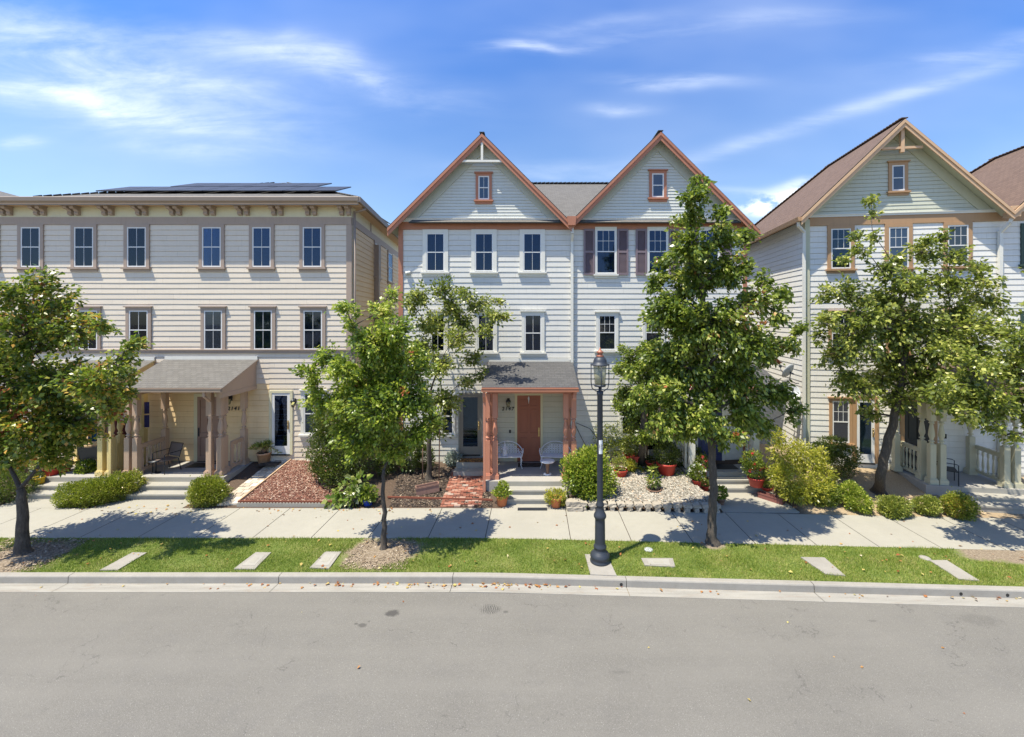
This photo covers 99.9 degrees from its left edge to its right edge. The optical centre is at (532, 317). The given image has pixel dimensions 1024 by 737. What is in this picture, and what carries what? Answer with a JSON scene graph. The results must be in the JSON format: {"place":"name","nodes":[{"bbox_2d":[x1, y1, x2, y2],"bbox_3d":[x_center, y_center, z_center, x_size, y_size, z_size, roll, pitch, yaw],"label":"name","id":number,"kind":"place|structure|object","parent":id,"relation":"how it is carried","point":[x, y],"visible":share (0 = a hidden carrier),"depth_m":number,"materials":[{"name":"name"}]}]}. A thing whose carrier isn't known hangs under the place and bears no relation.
{"place":"outdoors","nodes":[
{"label":"outdoors","id":0,"kind":"place"},
{"bbox_2d":[0,499,565,509],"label":"entry slab","id":1,"kind":"structure","parent":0,"point":[38,503],"depth_m":13.56,"materials":[{"name":"concrete"}]},
{"bbox_2d":[544,487,566,507],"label":"potted plant","id":2,"kind":"object","parent":1,"relation":"on","point":[556,498],"visible":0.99,"depth_m":13.31,"materials":[{"name":"green plant"}]},
{"bbox_2d":[52,417,824,601],"bbox_3d":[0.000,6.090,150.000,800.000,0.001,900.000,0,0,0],"label":"ground","id":3,"kind":"structure","parent":0,"point":[626,584],"depth_m":9.73,"materials":[{"name":"grey concrete"}]},
{"bbox_2d":[0,182,397,499],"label":"townhouse","id":4,"kind":"structure","parent":3,"relation":"on","point":[223,297],"depth_m":16.18,"materials":[{"name":"wood"}]},
{"bbox_2d":[14,224,44,271],"bbox_3d":[-18.887,-2.603,16.143,1.089,1.768,0.115,0,0,0],"label":"window","id":5,"kind":"structure","parent":4,"relation":"in","point":[30,237],"depth_m":16.17,"materials":[{"name":"glass"}]},
{"bbox_2d":[67,224,98,271],"bbox_3d":[-16.883,-2.603,16.143,1.089,1.768,0.115,0,0,0],"label":"window","id":6,"kind":"structure","parent":4,"relation":"in","point":[83,237],"depth_m":16.16,"materials":[{"name":"blue glass"}]},
{"bbox_2d":[77,446,96,463],"bbox_3d":[-15.583,4.960,15.253,0.648,0.934,0.628,0,0,-20],"label":"patio chair","id":7,"kind":"object","parent":4,"relation":"on","point":[87,452],"visible":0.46,"depth_m":15.00,"materials":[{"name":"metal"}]},
{"bbox_2d":[74,306,102,352],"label":"window","id":8,"kind":"structure","parent":4,"relation":"in","point":[96,343],"depth_m":16.15,"materials":[{"name":"beige glass"}]},
{"bbox_2d":[120,224,151,271],"bbox_3d":[-14.900,-2.603,16.143,1.076,1.768,0.115,0,0,0],"label":"window","id":9,"kind":"structure","parent":4,"relation":"in","point":[136,237],"depth_m":16.16,"materials":[{"name":"blue glass"}]},
{"bbox_2d":[123,306,152,352],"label":"window","id":10,"kind":"structure","parent":4,"relation":"in","point":[137,318],"depth_m":16.15,"materials":[{"name":"white wood"}]},
{"bbox_2d":[152,441,183,474],"bbox_3d":[-12.893,4.960,15.198,0.648,0.934,0.628,0,0,18],"label":"patio chair","id":11,"kind":"object","parent":4,"relation":"on","point":[175,449],"visible":1,"depth_m":15.34,"materials":[{"name":"wicker"}]},
{"bbox_2d":[194,393,218,461],"bbox_3d":[-12.150,4.162,16.148,1.180,2.587,0.104,0,0,0],"label":"door","id":12,"kind":"structure","parent":4,"relation":"in","point":[200,418],"depth_m":16.15,"materials":[{"name":"wood"}]},
{"bbox_2d":[196,224,225,271],"bbox_3d":[-12.081,-2.603,16.143,1.070,1.768,0.115,0,0,0],"label":"window","id":13,"kind":"structure","parent":4,"relation":"in","point":[211,236],"depth_m":16.17,"materials":[{"name":"blue glass"}]},
{"bbox_2d":[198,306,226,352],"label":"window","id":14,"kind":"structure","parent":4,"relation":"in","point":[212,318],"depth_m":16.16,"materials":[{"name":"grey glass"}]},
{"bbox_2d":[246,224,275,271],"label":"window","id":15,"kind":"structure","parent":4,"relation":"in","point":[261,236],"depth_m":16.16,"materials":[{"name":"glass"}]},
{"bbox_2d":[248,306,276,352],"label":"window","id":16,"kind":"structure","parent":4,"relation":"in","point":[262,318],"depth_m":16.17,"materials":[{"name":"white wood"}]},
{"bbox_2d":[269,390,292,455],"bbox_3d":[-9.478,3.970,16.148,0.884,2.440,0.104,0,0,0],"label":"door","id":17,"kind":"structure","parent":4,"relation":"in","point":[280,409],"depth_m":16.17,"materials":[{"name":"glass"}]},
{"bbox_2d":[297,224,326,271],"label":"window","id":18,"kind":"structure","parent":4,"relation":"in","point":[311,236],"depth_m":16.15,"materials":[{"name":"clear glass"}]},
{"bbox_2d":[298,306,326,352],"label":"window","id":19,"kind":"structure","parent":4,"relation":"in","point":[312,318],"depth_m":16.17,"materials":[{"name":"clear glass"}]},
{"bbox_2d":[298,389,327,437],"bbox_3d":[-8.246,3.629,16.143,1.085,1.842,0.115,0,0,0],"label":"window","id":20,"kind":"structure","parent":4,"relation":"in","point":[305,427],"depth_m":16.15,"materials":[{"name":"white wood"}]},
{"bbox_2d":[387,250,393,285],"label":"window","id":21,"kind":"structure","parent":4,"relation":"in","point":[389,254],"depth_m":22.77,"materials":[{"name":"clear glass"}]},
{"bbox_2d":[0,572,1023,597],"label":"kerb","id":22,"kind":"structure","parent":3,"relation":"on","point":[567,580],"depth_m":9.79,"materials":[{"name":"concrete"}]},
{"bbox_2d":[0,583,1023,607],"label":"gutter","id":23,"kind":"object","parent":3,"relation":"on","point":[549,589],"visible":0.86,"depth_m":9.52,"materials":[{"name":"concrete"}]},
{"bbox_2d":[387,130,787,503],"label":"townhouse","id":24,"kind":"structure","parent":3,"relation":"on","point":[562,267],"depth_m":16.17,"materials":[{"name":"wood"}]},
{"bbox_2d":[421,229,449,275],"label":"window","id":25,"kind":"structure","parent":24,"relation":"in","point":[435,241],"depth_m":16.15,"materials":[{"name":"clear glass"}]},
{"bbox_2d":[427,310,448,355],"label":"window","id":26,"kind":"structure","parent":24,"relation":"in","point":[439,340],"depth_m":16.16,"materials":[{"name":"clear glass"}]},
{"bbox_2d":[439,396,456,438],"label":"window","id":27,"kind":"structure","parent":24,"relation":"in","point":[451,426],"depth_m":16.15,"materials":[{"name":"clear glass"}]},
{"bbox_2d":[458,393,481,455],"bbox_3d":[-2.355,4.024,16.148,0.893,2.373,0.104,0,0,0],"label":"door","id":28,"kind":"structure","parent":24,"relation":"in","point":[471,414],"depth_m":16.17,"materials":[{"name":"grey metal"}]},
{"bbox_2d":[469,229,497,275],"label":"window","id":29,"kind":"structure","parent":24,"relation":"in","point":[483,241],"depth_m":16.15,"materials":[{"name":"clear glass"}]},
{"bbox_2d":[474,171,492,203],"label":"window","id":30,"kind":"structure","parent":24,"relation":"in","point":[483,178],"depth_m":16.15,"materials":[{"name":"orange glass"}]},
{"bbox_2d":[473,310,498,355],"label":"window","id":31,"kind":"structure","parent":24,"relation":"in","point":[490,350],"depth_m":16.15,"materials":[{"name":"clear glass"}]},
{"bbox_2d":[498,441,523,468],"bbox_3d":[-0.930,4.977,15.546,1.187,0.912,0.434,0,0,-4],"label":"garden bench","id":32,"kind":"object","parent":24,"relation":"on","point":[514,455],"visible":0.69,"depth_m":15.70,"materials":[{"name":"white metal"}]},
{"bbox_2d":[515,394,542,461],"bbox_3d":[-0.156,4.154,16.148,1.058,2.601,0.104,0,0,0],"label":"door","id":33,"kind":"structure","parent":24,"relation":"in","point":[528,416],"depth_m":16.15,"materials":[{"name":"orange wood"}]},
{"bbox_2d":[518,229,546,275],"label":"window","id":34,"kind":"structure","parent":24,"relation":"in","point":[532,241],"depth_m":16.15,"materials":[{"name":"clear glass"}]},
{"bbox_2d":[520,310,545,355],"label":"window","id":35,"kind":"structure","parent":24,"relation":"in","point":[532,320],"depth_m":16.15,"materials":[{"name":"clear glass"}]},
{"bbox_2d":[539,441,570,468],"bbox_3d":[0.819,4.977,15.546,1.187,0.912,0.434,0,0,8],"label":"garden bench","id":36,"kind":"object","parent":24,"relation":"on","point":[551,455],"visible":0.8,"depth_m":15.71,"materials":[{"name":"white metal"}]},
{"bbox_2d":[593,227,618,277],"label":"window","id":37,"kind":"structure","parent":24,"relation":"in","point":[605,237],"depth_m":16.17,"materials":[{"name":"clear glass"}]},
{"bbox_2d":[594,311,619,354],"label":"window","id":38,"kind":"structure","parent":24,"relation":"in","point":[606,321],"depth_m":16.16,"materials":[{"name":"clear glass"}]},
{"bbox_2d":[641,311,664,344],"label":"window","id":39,"kind":"structure","parent":24,"relation":"in","point":[648,336],"depth_m":16.17,"materials":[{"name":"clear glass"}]},
{"bbox_2d":[645,227,670,277],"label":"window","id":40,"kind":"structure","parent":24,"relation":"in","point":[657,238],"depth_m":16.17,"materials":[{"name":"clear glass"}]},
{"bbox_2d":[648,169,668,201],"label":"window","id":41,"kind":"structure","parent":24,"relation":"in","point":[657,177],"depth_m":16.15,"materials":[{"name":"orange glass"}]},
{"bbox_2d":[695,394,724,460],"bbox_3d":[6.650,4.160,16.174,1.100,2.530,0.052,0,0,0],"label":"door","id":42,"kind":"structure","parent":24,"relation":"in","point":[704,445],"depth_m":16.15,"materials":[{"name":"blue metal"}]},
{"bbox_2d":[747,117,1023,513],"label":"townhouse","id":43,"kind":"structure","parent":3,"relation":"on","point":[919,181],"depth_m":15.38,"materials":[{"name":"wood"}]},
{"bbox_2d":[825,225,857,272],"bbox_3d":[11.192,-2.473,15.614,1.022,1.744,0.115,0,0,8],"label":"window","id":44,"kind":"structure","parent":43,"relation":"in","point":[836,242],"depth_m":15.65,"materials":[{"name":"glass"}]},
{"bbox_2d":[828,397,854,447],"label":"window","id":45,"kind":"structure","parent":43,"relation":"in","point":[840,420],"depth_m":15.63,"materials":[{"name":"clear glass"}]},
{"bbox_2d":[852,396,878,464],"bbox_3d":[12.007,4.076,15.509,0.855,2.447,0.104,0,0,8],"label":"door","id":46,"kind":"structure","parent":43,"relation":"in","point":[871,439],"depth_m":15.54,"materials":[{"name":"white wood"}]},
{"bbox_2d":[886,160,910,195],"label":"window","id":47,"kind":"structure","parent":43,"relation":"in","point":[897,169],"depth_m":15.37,"materials":[{"name":"beige glass"}]},
{"bbox_2d":[884,223,914,271],"bbox_3d":[13.075,-2.482,15.356,1.008,1.729,0.115,0,0,8],"label":"window","id":48,"kind":"structure","parent":43,"relation":"in","point":[896,235],"depth_m":15.37,"materials":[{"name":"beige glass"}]},
{"bbox_2d":[900,397,937,470],"bbox_3d":[13.716,4.162,15.275,1.180,2.587,0.104,0,0,8],"label":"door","id":49,"kind":"structure","parent":43,"relation":"in","point":[909,424],"depth_m":15.31,"materials":[{"name":"black metal"}]},
{"bbox_2d":[941,221,972,270],"bbox_3d":[14.942,-2.502,15.101,1.010,1.723,0.115,0,0,8],"label":"window","id":50,"kind":"structure","parent":43,"relation":"in","point":[963,233],"depth_m":15.11,"materials":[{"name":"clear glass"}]},
{"bbox_2d":[0,592,1023,736],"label":"road","id":51,"kind":"structure","parent":0,"point":[209,664],"depth_m":7.45,"materials":[{"name":"grey asphalt"}]},
{"bbox_2d":[0,508,1023,549],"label":"sidewalk","id":52,"kind":"structure","parent":0,"point":[928,532],"depth_m":12.18,"materials":[{"name":"concrete"}]},
{"bbox_2d":[490,479,513,506],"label":"potted plant","id":53,"kind":"object","parent":52,"relation":"on","point":[501,493],"visible":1,"depth_m":13.43,"materials":[{"name":"green plant"}]},
{"bbox_2d":[0,535,1023,586],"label":"lawn","id":54,"kind":"structure","parent":0,"point":[1009,556],"depth_m":10.56,"materials":[{"name":"green plant"}]},
{"bbox_2d":[0,538,89,570],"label":"earth debris","id":55,"kind":"object","parent":54,"relation":"on","point":[41,555],"visible":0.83,"depth_m":10.83,"materials":[{"name":"brown soil"}]},
{"bbox_2d":[0,263,155,556],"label":"maple tree","id":56,"kind":"object","parent":54,"relation":"on","point":[48,427],"visible":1,"depth_m":10.53,"materials":[{"name":"green plant"}]},
{"bbox_2d":[100,552,146,570],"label":"stepping slab","id":57,"kind":"structure","parent":54,"relation":"on","point":[126,560],"depth_m":10.35,"materials":[{"name":"concrete"}]},
{"bbox_2d":[234,552,270,569],"bbox_3d":[-6.749,5.910,10.402,0.501,0.079,0.728,0,0,0],"label":"utility box cover","id":58,"kind":"object","parent":54,"relation":"on","point":[252,561],"visible":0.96,"depth_m":10.34,"materials":[{"name":"concrete"}]},
{"bbox_2d":[310,552,340,569],"bbox_3d":[-5.011,5.910,10.428,0.470,0.079,0.724,0,0,0],"label":"utility box cover","id":59,"kind":"object","parent":54,"relation":"on","point":[327,559],"visible":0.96,"depth_m":10.38,"materials":[{"name":"concrete"}]},
{"bbox_2d":[287,284,446,549],"bbox_3d":[-4.143,2.525,10.824,3.961,6.911,2.593,0,0,0],"label":"maple tree","id":60,"kind":"object","parent":54,"relation":"on","point":[389,393],"visible":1,"depth_m":10.65,"materials":[{"name":"green plant"}]},
{"bbox_2d":[340,538,414,568],"bbox_3d":[-3.788,5.875,10.722,1.617,0.041,1.385,0,0,0],"label":"earth debris","id":61,"kind":"object","parent":54,"relation":"on","point":[391,551],"visible":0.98,"depth_m":10.68,"materials":[{"name":"brown soil"}]},
{"bbox_2d":[11,504,1023,600],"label":"fallen leaves","id":62,"kind":"object","parent":54,"relation":"on","point":[301,563],"visible":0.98,"depth_m":9.93,"materials":[{"name":"brown plant"}]},
{"bbox_2d":[585,554,616,575],"bbox_3d":[1.596,5.916,10.237,0.621,0.068,0.888,0,0,0],"label":"lamp footing","id":63,"kind":"object","parent":54,"relation":"on","point":[607,570],"visible":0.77,"depth_m":10.03,"materials":[{"name":"concrete"}]},
{"bbox_2d":[590,348,609,566],"bbox_3d":[1.617,3.315,10.376,0.480,5.170,0.480,0,0,0],"label":"street lamp","id":64,"kind":"object","parent":63,"relation":"on","point":[599,555],"visible":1,"depth_m":10.30,"materials":[{"name":"metal"}]},
{"bbox_2d":[641,558,674,567],"bbox_3d":[3.026,5.910,10.317,0.772,0.079,0.366,0,0,0],"label":"utility box cover","id":65,"kind":"object","parent":54,"relation":"on","point":[663,562],"visible":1,"depth_m":10.30,"materials":[{"name":"concrete"}]},
{"bbox_2d":[619,173,813,546],"bbox_3d":[4.878,1.152,11.285,5.436,9.657,2.583,0,0,0],"label":"pear tree","id":66,"kind":"object","parent":54,"relation":"on","point":[685,360],"visible":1,"depth_m":10.92,"materials":[{"name":"green plant"}]},
{"bbox_2d":[801,557,844,576],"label":"stepping slab","id":67,"kind":"structure","parent":54,"relation":"on","point":[822,564],"depth_m":10.18,"materials":[{"name":"concrete"}]},
{"bbox_2d":[930,560,976,580],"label":"stepping slab","id":68,"kind":"structure","parent":54,"relation":"on","point":[952,569],"depth_m":9.98,"materials":[{"name":"concrete"}]},
{"bbox_2d":[914,267,1023,447],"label":"maple tree","id":69,"kind":"object","parent":54,"relation":"on","point":[1008,367],"visible":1,"depth_m":10.69,"materials":[{"name":"green plant"}]},
{"bbox_2d":[0,444,1023,518],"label":"garden soil","id":70,"kind":"structure","parent":0,"point":[906,489],"depth_m":14.27,"materials":[{"name":"brown soil"}]},
{"bbox_2d":[0,468,43,503],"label":"garden shrub","id":71,"kind":"object","parent":70,"relation":"on","point":[10,486],"visible":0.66,"depth_m":13.82,"materials":[{"name":"green plant"}]},
{"bbox_2d":[73,458,96,473],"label":"potted plant","id":72,"kind":"object","parent":70,"relation":"on","point":[79,467],"visible":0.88,"depth_m":14.98,"materials":[{"name":"green plant"}]},
{"bbox_2d":[50,468,148,507],"bbox_3d":[-13.917,5.419,13.681,2.531,1.104,1.297,0,0,-25],"label":"box hedge","id":73,"kind":"object","parent":70,"relation":"on","point":[78,493],"visible":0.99,"depth_m":13.55,"materials":[{"name":"green plant"}]},
{"bbox_2d":[181,472,233,507],"bbox_3d":[-10.130,5.413,13.580,1.476,1.030,1.270,0,0,0],"label":"box shrub","id":74,"kind":"object","parent":70,"relation":"on","point":[202,489],"visible":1,"depth_m":13.37,"materials":[{"name":"green plant"}]},
{"bbox_2d":[217,460,288,505],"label":"paver path","id":75,"kind":"structure","parent":70,"relation":"on","point":[252,482],"depth_m":14.60,"materials":[{"name":"grey concrete"}]},
{"bbox_2d":[247,440,281,463],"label":"potted plant","id":76,"kind":"object","parent":70,"relation":"on","point":[263,455],"visible":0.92,"depth_m":15.93,"materials":[{"name":"plant"}]},
{"bbox_2d":[237,502,345,506],"bbox_3d":[-7.522,5.847,13.390,3.409,0.145,0.041,0,0,0],"label":"scalloped edging","id":77,"kind":"object","parent":70,"relation":"on","point":[264,504],"visible":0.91,"depth_m":13.37,"materials":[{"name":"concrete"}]},
{"bbox_2d":[243,460,343,500],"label":"bark chips","id":78,"kind":"object","parent":70,"relation":"on","point":[291,475],"visible":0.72,"depth_m":14.38,"materials":[{"name":"brown wood"}]},
{"bbox_2d":[301,403,377,489],"bbox_3d":[-6.609,4.047,14.827,2.632,3.334,1.980,0,0,11],"label":"viburnum shrub","id":79,"kind":"object","parent":70,"relation":"on","point":[318,468],"visible":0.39,"depth_m":14.49,"materials":[{"name":"green plant"}]},
{"bbox_2d":[321,469,372,509],"bbox_3d":[-5.809,5.422,13.551,1.424,1.261,0.876,0,0,0],"label":"leafy shrub","id":80,"kind":"object","parent":70,"relation":"on","point":[336,497],"visible":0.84,"depth_m":13.39,"materials":[{"name":"green plant"}]},
{"bbox_2d":[355,483,378,505],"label":"potted plant","id":81,"kind":"object","parent":70,"relation":"on","point":[369,499],"visible":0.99,"depth_m":13.37,"materials":[{"name":"green plant"}]},
{"bbox_2d":[372,418,436,475],"bbox_3d":[-4.653,4.529,15.487,2.289,2.208,1.270,0,0,-16],"label":"garden shrub","id":82,"kind":"object","parent":70,"relation":"on","point":[416,459],"visible":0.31,"depth_m":15.33,"materials":[{"name":"green plant"}]},
{"bbox_2d":[387,496,492,500],"bbox_3d":[-2.982,5.793,13.743,3.396,0.082,0.040,0,0,3],"label":"timber edging","id":83,"kind":"object","parent":70,"relation":"on","point":[437,498],"visible":1,"depth_m":13.73,"materials":[{"name":"red wood"}]},
{"bbox_2d":[390,466,492,506],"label":"dark mulch","id":84,"kind":"object","parent":70,"relation":"on","point":[427,501],"visible":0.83,"depth_m":14.34,"materials":[{"name":"brown wood"}]},
{"bbox_2d":[415,481,439,495],"bbox_3d":[-3.469,5.628,14.149,0.760,0.270,0.252,-6,2,-16],"label":"planter box","id":85,"kind":"object","parent":84,"relation":"on","point":[426,488],"visible":1,"depth_m":14.06,"materials":[{"name":"brown wood"}]},
{"bbox_2d":[398,274,515,480],"bbox_3d":[-2.583,2.105,14.841,4.147,7.198,2.407,0,0,0],"label":"plum tree","id":86,"kind":"object","parent":70,"relation":"on","point":[446,398],"visible":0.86,"depth_m":14.73,"materials":[{"name":"green plant"}]},
{"bbox_2d":[440,469,482,506],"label":"brick path","id":87,"kind":"structure","parent":70,"relation":"on","point":[458,490],"depth_m":14.20,"materials":[{"name":"red brick"}]},
{"bbox_2d":[453,457,482,475],"bbox_3d":[-2.210,5.520,15.600,1.180,0.560,1.000,0,0,0],"label":"garden step","id":88,"kind":"object","parent":70,"relation":"on","point":[468,469],"visible":0.5,"depth_m":15.41,"materials":[{"name":"concrete"}]},
{"bbox_2d":[559,444,620,506],"bbox_3d":[1.825,4.959,13.688,2.025,1.865,1.320,0,0,0],"label":"citrus shrub","id":89,"kind":"object","parent":70,"relation":"on","point":[583,465],"visible":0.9,"depth_m":13.51,"materials":[{"name":"green plant"}]},
{"bbox_2d":[592,420,633,459],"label":"leafy bush","id":90,"kind":"object","parent":70,"relation":"on","point":[612,445],"visible":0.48,"depth_m":16.07,"materials":[{"name":"green plant"}]},
{"bbox_2d":[610,454,628,476],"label":"potted plant","id":91,"kind":"object","parent":70,"relation":"on","point":[623,471],"visible":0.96,"depth_m":14.95,"materials":[{"name":"green plant"}]},
{"bbox_2d":[609,337,673,464],"bbox_3d":[3.744,3.075,14.953,2.900,4.862,2.100,0,0,-29],"label":"pear tree","id":92,"kind":"object","parent":70,"relation":"on","point":[639,421],"visible":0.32,"depth_m":14.86,"materials":[{"name":"green plant"}]},
{"bbox_2d":[565,491,720,513],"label":"retaining wall","id":93,"kind":"structure","parent":70,"relation":"on","point":[576,504],"depth_m":13.05,"materials":[{"name":"grey stone"}]},
{"bbox_2d":[588,465,708,503],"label":"gravel","id":94,"kind":"structure","parent":70,"relation":"on","point":[681,481],"depth_m":13.97,"materials":[{"name":"beige gravel"}]},
{"bbox_2d":[619,435,638,464],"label":"potted plant","id":95,"kind":"object","parent":94,"relation":"on","point":[631,454],"visible":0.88,"depth_m":15.60,"materials":[{"name":"green plant"}]},
{"bbox_2d":[644,464,663,492],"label":"potted plant","id":96,"kind":"object","parent":70,"relation":"on","point":[655,484],"visible":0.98,"depth_m":13.96,"materials":[{"name":"green plant"}]},
{"bbox_2d":[650,436,682,475],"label":"potted plant","id":97,"kind":"object","parent":70,"relation":"on","point":[666,467],"visible":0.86,"depth_m":14.98,"materials":[{"name":"green plant"}]},
{"bbox_2d":[686,461,706,487],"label":"potted plant","id":98,"kind":"object","parent":70,"relation":"on","point":[697,479],"visible":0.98,"depth_m":14.30,"materials":[{"name":"green plant"}]},
{"bbox_2d":[765,424,840,506],"bbox_3d":[8.538,4.665,13.640,2.320,2.369,1.532,0,0,0],"label":"golden shrub","id":99,"kind":"object","parent":70,"relation":"on","point":[799,487],"visible":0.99,"depth_m":13.59,"materials":[{"name":"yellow plant"}]},
{"bbox_2d":[808,480,848,507],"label":"shrub","id":100,"kind":"object","parent":70,"relation":"on","point":[837,500],"visible":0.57,"depth_m":13.21,"materials":[{"name":"green plant"}]},
{"bbox_2d":[808,434,864,482],"bbox_3d":[10.493,4.874,14.857,1.856,1.502,1.364,0,0,20],"label":"dark shrub","id":101,"kind":"object","parent":70,"relation":"on","point":[836,453],"visible":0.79,"depth_m":14.76,"materials":[{"name":"green plant"}]},
{"bbox_2d":[839,479,875,514],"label":"shrub","id":102,"kind":"object","parent":70,"relation":"on","point":[855,493],"visible":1,"depth_m":13.01,"materials":[{"name":"green plant"}]},
{"bbox_2d":[873,494,914,520],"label":"box shrub","id":103,"kind":"object","parent":70,"relation":"on","point":[893,507],"visible":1,"depth_m":12.64,"materials":[{"name":"green plant"}]},
{"bbox_2d":[807,193,1022,494],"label":"pear tree","id":104,"kind":"object","parent":70,"relation":"on","point":[908,328],"visible":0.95,"depth_m":13.20,"materials":[{"name":"green plant"}]},
{"bbox_2d":[910,493,943,516],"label":"box shrub","id":105,"kind":"object","parent":70,"relation":"on","point":[930,505],"visible":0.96,"depth_m":12.76,"materials":[{"name":"green plant"}]},
{"bbox_2d":[938,486,982,521],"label":"box shrub","id":106,"kind":"object","parent":70,"relation":"on","point":[962,502],"visible":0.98,"depth_m":12.52,"materials":[{"name":"green plant"}]},
{"bbox_2d":[0,0,1023,256],"label":"sky","id":107,"kind":"structure","parent":0,"point":[376,99],"materials":[{"name":"blue"}]},
{"bbox_2d":[706,491,799,512],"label":"walkway","id":108,"kind":"structure","parent":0,"point":[743,503],"depth_m":13.48,"materials":[{"name":"concrete"}]},
{"bbox_2d":[739,448,770,487],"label":"potted plant","id":109,"kind":"object","parent":108,"relation":"on","point":[756,480],"visible":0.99,"depth_m":14.08,"materials":[{"name":"green plant"}]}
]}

